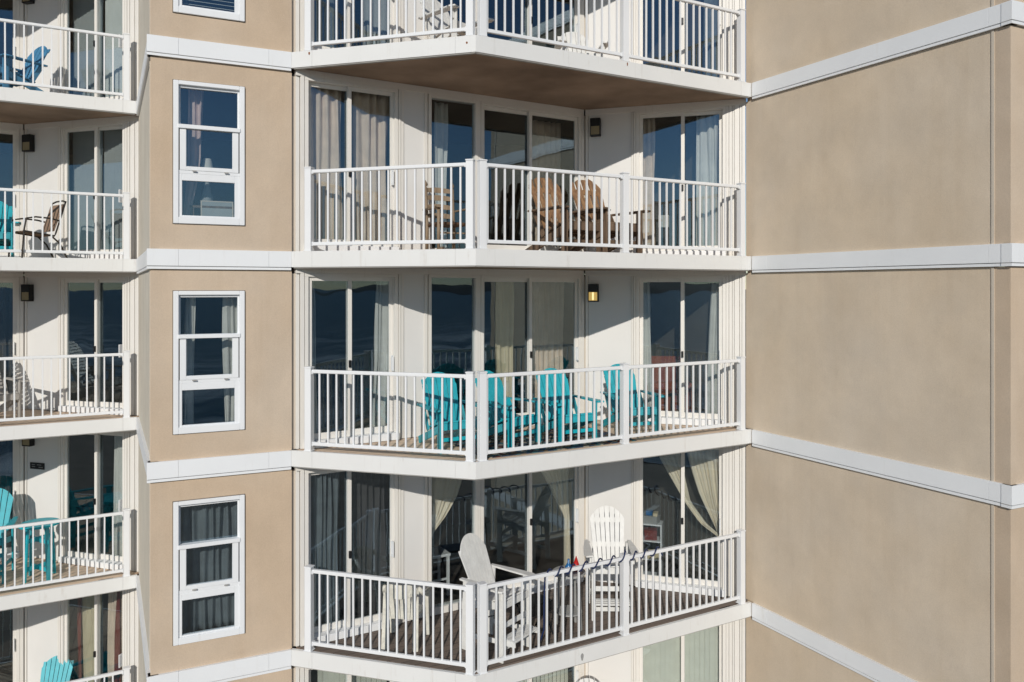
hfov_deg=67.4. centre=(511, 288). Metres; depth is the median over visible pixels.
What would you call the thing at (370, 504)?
curtain
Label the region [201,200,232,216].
picture frame
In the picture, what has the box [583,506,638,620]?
tall deck chair
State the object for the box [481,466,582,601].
sliding door
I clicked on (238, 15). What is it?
window
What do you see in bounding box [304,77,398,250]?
sliding door
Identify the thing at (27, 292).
wall lamp
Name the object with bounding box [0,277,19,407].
sliding door
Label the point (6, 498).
tall deck chair
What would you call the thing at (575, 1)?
sliding door
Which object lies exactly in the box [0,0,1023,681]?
apartment building
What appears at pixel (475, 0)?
fixed window
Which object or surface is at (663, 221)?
table lamp
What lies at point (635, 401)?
adirondack chair
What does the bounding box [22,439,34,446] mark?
wall lamp
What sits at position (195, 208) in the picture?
nightstand
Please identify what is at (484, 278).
sliding door
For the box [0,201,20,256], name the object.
adirondack chair
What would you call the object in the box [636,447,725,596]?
sliding door
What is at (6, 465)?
curtain
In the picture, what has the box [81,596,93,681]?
curtain
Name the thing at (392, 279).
sliding door
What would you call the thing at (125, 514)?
balcony railing
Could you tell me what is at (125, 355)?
balcony railing
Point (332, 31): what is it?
curtain
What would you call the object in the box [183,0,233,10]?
window blind
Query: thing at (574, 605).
side table
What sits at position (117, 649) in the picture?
curtain
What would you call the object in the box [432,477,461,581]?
curtain
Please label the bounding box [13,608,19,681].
sliding door
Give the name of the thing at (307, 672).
sliding door
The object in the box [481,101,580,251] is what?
sliding door
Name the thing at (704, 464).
curtain
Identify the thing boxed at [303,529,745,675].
balcony railing
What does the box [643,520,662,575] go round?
shelf unit
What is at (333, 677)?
vertical blind
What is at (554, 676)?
vertical blind
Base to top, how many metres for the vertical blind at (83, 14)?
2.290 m
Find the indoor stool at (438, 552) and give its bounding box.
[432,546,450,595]
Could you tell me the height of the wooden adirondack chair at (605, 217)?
1.268 m
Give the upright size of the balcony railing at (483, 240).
1.118 m
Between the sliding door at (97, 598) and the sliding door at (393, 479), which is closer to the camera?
the sliding door at (393, 479)
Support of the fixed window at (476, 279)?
in the apartment building
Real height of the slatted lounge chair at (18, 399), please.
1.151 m
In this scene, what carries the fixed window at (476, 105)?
in the apartment building
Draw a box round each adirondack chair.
[0,46,49,90]
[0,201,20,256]
[40,656,73,681]
[417,372,488,453]
[418,0,493,38]
[475,370,545,447]
[525,178,610,251]
[533,368,603,441]
[554,32,610,56]
[568,179,650,252]
[600,364,665,434]
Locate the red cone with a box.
[573,556,578,571]
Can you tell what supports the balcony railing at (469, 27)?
on the apartment building
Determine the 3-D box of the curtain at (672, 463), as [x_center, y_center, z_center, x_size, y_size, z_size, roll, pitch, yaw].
[2.820,3.216,12.342,1.057,1.435,0.064,0,0,17]
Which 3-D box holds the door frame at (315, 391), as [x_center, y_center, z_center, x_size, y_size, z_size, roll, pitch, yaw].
[-2.752,0.985,10.606,0.075,2.270,0.162,0,0,44]
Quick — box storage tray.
[643,512,659,524]
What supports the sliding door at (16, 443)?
in the apartment building
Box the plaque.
[30,462,44,469]
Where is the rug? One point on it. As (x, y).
(500, 442)
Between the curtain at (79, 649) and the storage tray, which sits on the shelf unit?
the storage tray
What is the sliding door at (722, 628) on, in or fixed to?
in the apartment building
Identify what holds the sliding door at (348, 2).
in the apartment building
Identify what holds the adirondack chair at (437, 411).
on the rug
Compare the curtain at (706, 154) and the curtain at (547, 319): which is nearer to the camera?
the curtain at (706, 154)
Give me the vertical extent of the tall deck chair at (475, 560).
1.439 m
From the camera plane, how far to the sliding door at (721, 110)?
12.22 m
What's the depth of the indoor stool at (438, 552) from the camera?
12.04 m
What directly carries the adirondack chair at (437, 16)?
on the apartment building
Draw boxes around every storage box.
[644,527,656,539]
[646,509,653,515]
[646,549,658,558]
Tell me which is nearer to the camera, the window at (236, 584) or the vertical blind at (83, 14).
the window at (236, 584)
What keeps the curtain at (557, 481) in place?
hanging from the apartment building
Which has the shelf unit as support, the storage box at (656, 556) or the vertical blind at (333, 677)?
the storage box at (656, 556)
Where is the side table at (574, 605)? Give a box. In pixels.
[553,565,585,631]
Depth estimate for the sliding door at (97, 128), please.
13.39 m
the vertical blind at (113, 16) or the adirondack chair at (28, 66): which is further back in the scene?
the vertical blind at (113, 16)
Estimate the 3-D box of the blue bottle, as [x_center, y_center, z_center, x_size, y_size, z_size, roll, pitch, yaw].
[0.800,3.912,10.860,0.104,0.192,0.104,0,0,0]
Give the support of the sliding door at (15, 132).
in the apartment building
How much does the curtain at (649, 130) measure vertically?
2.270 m
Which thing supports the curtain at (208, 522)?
hanging from the apartment building
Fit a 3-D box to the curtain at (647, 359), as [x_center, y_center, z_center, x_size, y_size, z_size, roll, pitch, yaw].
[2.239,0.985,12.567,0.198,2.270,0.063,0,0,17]
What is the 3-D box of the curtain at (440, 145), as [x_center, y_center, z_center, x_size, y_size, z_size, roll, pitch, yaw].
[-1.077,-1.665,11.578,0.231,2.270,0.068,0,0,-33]
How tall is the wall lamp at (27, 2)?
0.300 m
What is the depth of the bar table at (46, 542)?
12.69 m
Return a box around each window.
[172,0,244,22]
[172,79,244,225]
[172,290,244,434]
[172,494,244,645]
[428,0,476,38]
[428,94,480,248]
[428,275,480,433]
[428,477,480,615]
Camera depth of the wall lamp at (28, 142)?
13.67 m
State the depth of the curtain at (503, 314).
12.17 m
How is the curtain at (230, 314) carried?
hanging from the apartment building
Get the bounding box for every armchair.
[381,584,429,651]
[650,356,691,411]
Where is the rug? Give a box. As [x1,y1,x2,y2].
[448,426,636,458]
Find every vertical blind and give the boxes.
[73,0,101,96]
[73,131,101,249]
[104,129,121,249]
[105,0,121,96]
[318,670,386,681]
[520,668,567,681]
[643,626,718,681]
[704,0,718,76]
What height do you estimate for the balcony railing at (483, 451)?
1.118 m
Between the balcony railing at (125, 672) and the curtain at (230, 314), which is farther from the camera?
the balcony railing at (125, 672)
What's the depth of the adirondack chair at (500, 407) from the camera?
10.78 m
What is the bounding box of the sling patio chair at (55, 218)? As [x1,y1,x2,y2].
[8,200,67,257]
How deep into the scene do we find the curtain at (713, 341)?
12.26 m
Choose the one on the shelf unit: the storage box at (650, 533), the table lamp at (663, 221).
the storage box at (650, 533)
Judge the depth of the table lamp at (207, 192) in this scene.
10.12 m
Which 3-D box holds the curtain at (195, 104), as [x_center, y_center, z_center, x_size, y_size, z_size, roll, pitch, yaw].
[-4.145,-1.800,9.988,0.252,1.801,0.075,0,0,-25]
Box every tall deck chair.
[0,488,17,583]
[458,533,537,663]
[578,678,595,681]
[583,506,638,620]
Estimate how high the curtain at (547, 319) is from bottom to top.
2.270 m
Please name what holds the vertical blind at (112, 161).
attached to the apartment building
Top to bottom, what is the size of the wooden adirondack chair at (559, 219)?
1.268 m
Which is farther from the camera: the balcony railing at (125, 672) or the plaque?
the plaque
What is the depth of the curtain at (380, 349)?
11.11 m
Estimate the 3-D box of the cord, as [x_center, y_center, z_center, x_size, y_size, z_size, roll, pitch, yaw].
[1.263,4.205,10.527,1.987,1.170,0.286,0,0,-23]
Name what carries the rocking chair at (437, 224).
on the apartment building
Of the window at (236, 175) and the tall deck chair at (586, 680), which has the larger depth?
the tall deck chair at (586, 680)
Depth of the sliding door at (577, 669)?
12.61 m
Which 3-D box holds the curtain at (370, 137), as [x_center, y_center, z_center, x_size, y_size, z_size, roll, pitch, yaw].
[-2.024,-1.665,11.030,0.567,2.270,0.106,0,0,-30]
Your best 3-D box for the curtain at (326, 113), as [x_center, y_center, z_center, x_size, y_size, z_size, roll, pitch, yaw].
[-2.605,-1.665,10.686,0.523,2.270,0.111,0,0,-30]
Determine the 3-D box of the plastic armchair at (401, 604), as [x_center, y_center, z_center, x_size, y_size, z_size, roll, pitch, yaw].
[-1.462,4.364,10.450,0.627,0.892,0.613,0,0,8]
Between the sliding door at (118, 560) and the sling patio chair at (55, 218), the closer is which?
the sling patio chair at (55, 218)
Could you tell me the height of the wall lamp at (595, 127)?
0.290 m
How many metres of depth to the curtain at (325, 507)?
10.70 m
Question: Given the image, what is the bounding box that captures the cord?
[535,546,662,647]
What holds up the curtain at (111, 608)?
hanging from the apartment building
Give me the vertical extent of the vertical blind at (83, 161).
2.290 m
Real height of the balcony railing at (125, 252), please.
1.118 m
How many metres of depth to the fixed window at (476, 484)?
11.44 m
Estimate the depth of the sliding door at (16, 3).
13.74 m
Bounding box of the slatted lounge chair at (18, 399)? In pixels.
[0,375,28,416]
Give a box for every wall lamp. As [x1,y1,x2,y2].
[21,284,33,300]
[22,0,34,4]
[22,134,34,151]
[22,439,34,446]
[588,284,598,301]
[590,118,600,136]
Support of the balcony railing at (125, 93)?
on the apartment building
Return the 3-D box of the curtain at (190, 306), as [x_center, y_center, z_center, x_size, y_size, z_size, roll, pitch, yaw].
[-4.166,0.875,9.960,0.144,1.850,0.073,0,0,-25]
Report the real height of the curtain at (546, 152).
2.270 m
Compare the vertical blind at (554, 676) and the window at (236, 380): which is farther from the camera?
the vertical blind at (554, 676)
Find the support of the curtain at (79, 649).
hanging from the apartment building
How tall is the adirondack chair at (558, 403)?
0.985 m
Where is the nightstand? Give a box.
[190,205,233,216]
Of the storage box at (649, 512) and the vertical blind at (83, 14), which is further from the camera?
the vertical blind at (83, 14)
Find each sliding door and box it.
[0,128,19,256]
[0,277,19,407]
[0,440,19,560]
[13,0,19,88]
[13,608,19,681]
[58,122,124,258]
[58,277,124,414]
[58,432,124,569]
[61,0,124,99]
[61,590,124,681]
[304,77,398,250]
[304,273,397,447]
[304,469,398,642]
[304,668,392,681]
[314,0,397,49]
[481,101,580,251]
[481,275,580,427]
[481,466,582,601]
[527,0,580,49]
[527,665,580,681]
[636,0,725,78]
[636,106,725,255]
[636,276,725,425]
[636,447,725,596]
[636,624,725,681]
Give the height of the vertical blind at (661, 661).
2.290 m
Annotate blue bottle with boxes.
[565,558,570,572]
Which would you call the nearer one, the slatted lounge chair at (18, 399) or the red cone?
the red cone
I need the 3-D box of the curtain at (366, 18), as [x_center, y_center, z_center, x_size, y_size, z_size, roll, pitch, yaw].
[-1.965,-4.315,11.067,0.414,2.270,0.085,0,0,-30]
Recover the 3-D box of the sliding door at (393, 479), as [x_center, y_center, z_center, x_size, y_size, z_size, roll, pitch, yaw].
[-2.230,3.621,10.707,1.338,2.359,0.190,0,0,-30]
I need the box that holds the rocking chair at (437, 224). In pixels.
[422,180,465,248]
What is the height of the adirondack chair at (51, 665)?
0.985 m
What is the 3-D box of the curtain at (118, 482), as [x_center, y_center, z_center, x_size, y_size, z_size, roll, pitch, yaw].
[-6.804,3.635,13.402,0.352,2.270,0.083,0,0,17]
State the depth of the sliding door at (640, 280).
12.22 m
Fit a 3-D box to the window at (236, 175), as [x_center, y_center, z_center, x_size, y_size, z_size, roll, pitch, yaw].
[-3.882,-1.726,9.849,0.865,1.814,0.142,0,0,-25]
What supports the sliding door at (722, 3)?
in the apartment building
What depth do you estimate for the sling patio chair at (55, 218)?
12.59 m
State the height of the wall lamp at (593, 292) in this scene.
0.290 m
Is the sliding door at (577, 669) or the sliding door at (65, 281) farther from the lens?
the sliding door at (65, 281)
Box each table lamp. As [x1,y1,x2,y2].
[202,158,212,200]
[658,215,669,245]
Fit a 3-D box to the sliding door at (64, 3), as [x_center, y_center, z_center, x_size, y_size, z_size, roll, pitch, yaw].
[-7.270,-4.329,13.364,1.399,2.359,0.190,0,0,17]
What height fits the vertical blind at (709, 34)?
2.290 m
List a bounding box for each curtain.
[0,283,12,392]
[0,440,12,547]
[76,598,81,678]
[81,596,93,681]
[106,591,121,681]
[114,436,121,555]
[115,591,119,681]
[181,501,236,633]
[183,89,203,214]
[185,297,195,424]
[224,297,236,421]
[311,87,341,239]
[311,472,340,625]
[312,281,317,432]
[314,0,336,47]
[352,92,388,240]
[352,472,388,617]
[363,0,388,44]
[372,281,387,426]
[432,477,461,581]
[433,102,447,248]
[494,282,512,401]
[532,120,560,246]
[532,282,563,411]
[542,468,570,564]
[643,118,655,244]
[644,282,651,406]
[660,453,718,536]
[688,449,718,580]
[695,114,717,245]
[703,282,718,413]
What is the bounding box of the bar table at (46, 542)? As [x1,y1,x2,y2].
[19,517,58,582]
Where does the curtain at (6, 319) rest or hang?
hanging from the apartment building
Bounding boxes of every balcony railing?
[0,18,129,99]
[0,188,129,258]
[0,350,130,421]
[0,508,130,590]
[67,665,129,681]
[303,0,745,81]
[303,356,746,461]
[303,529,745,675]
[304,159,745,255]
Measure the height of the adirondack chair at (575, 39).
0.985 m

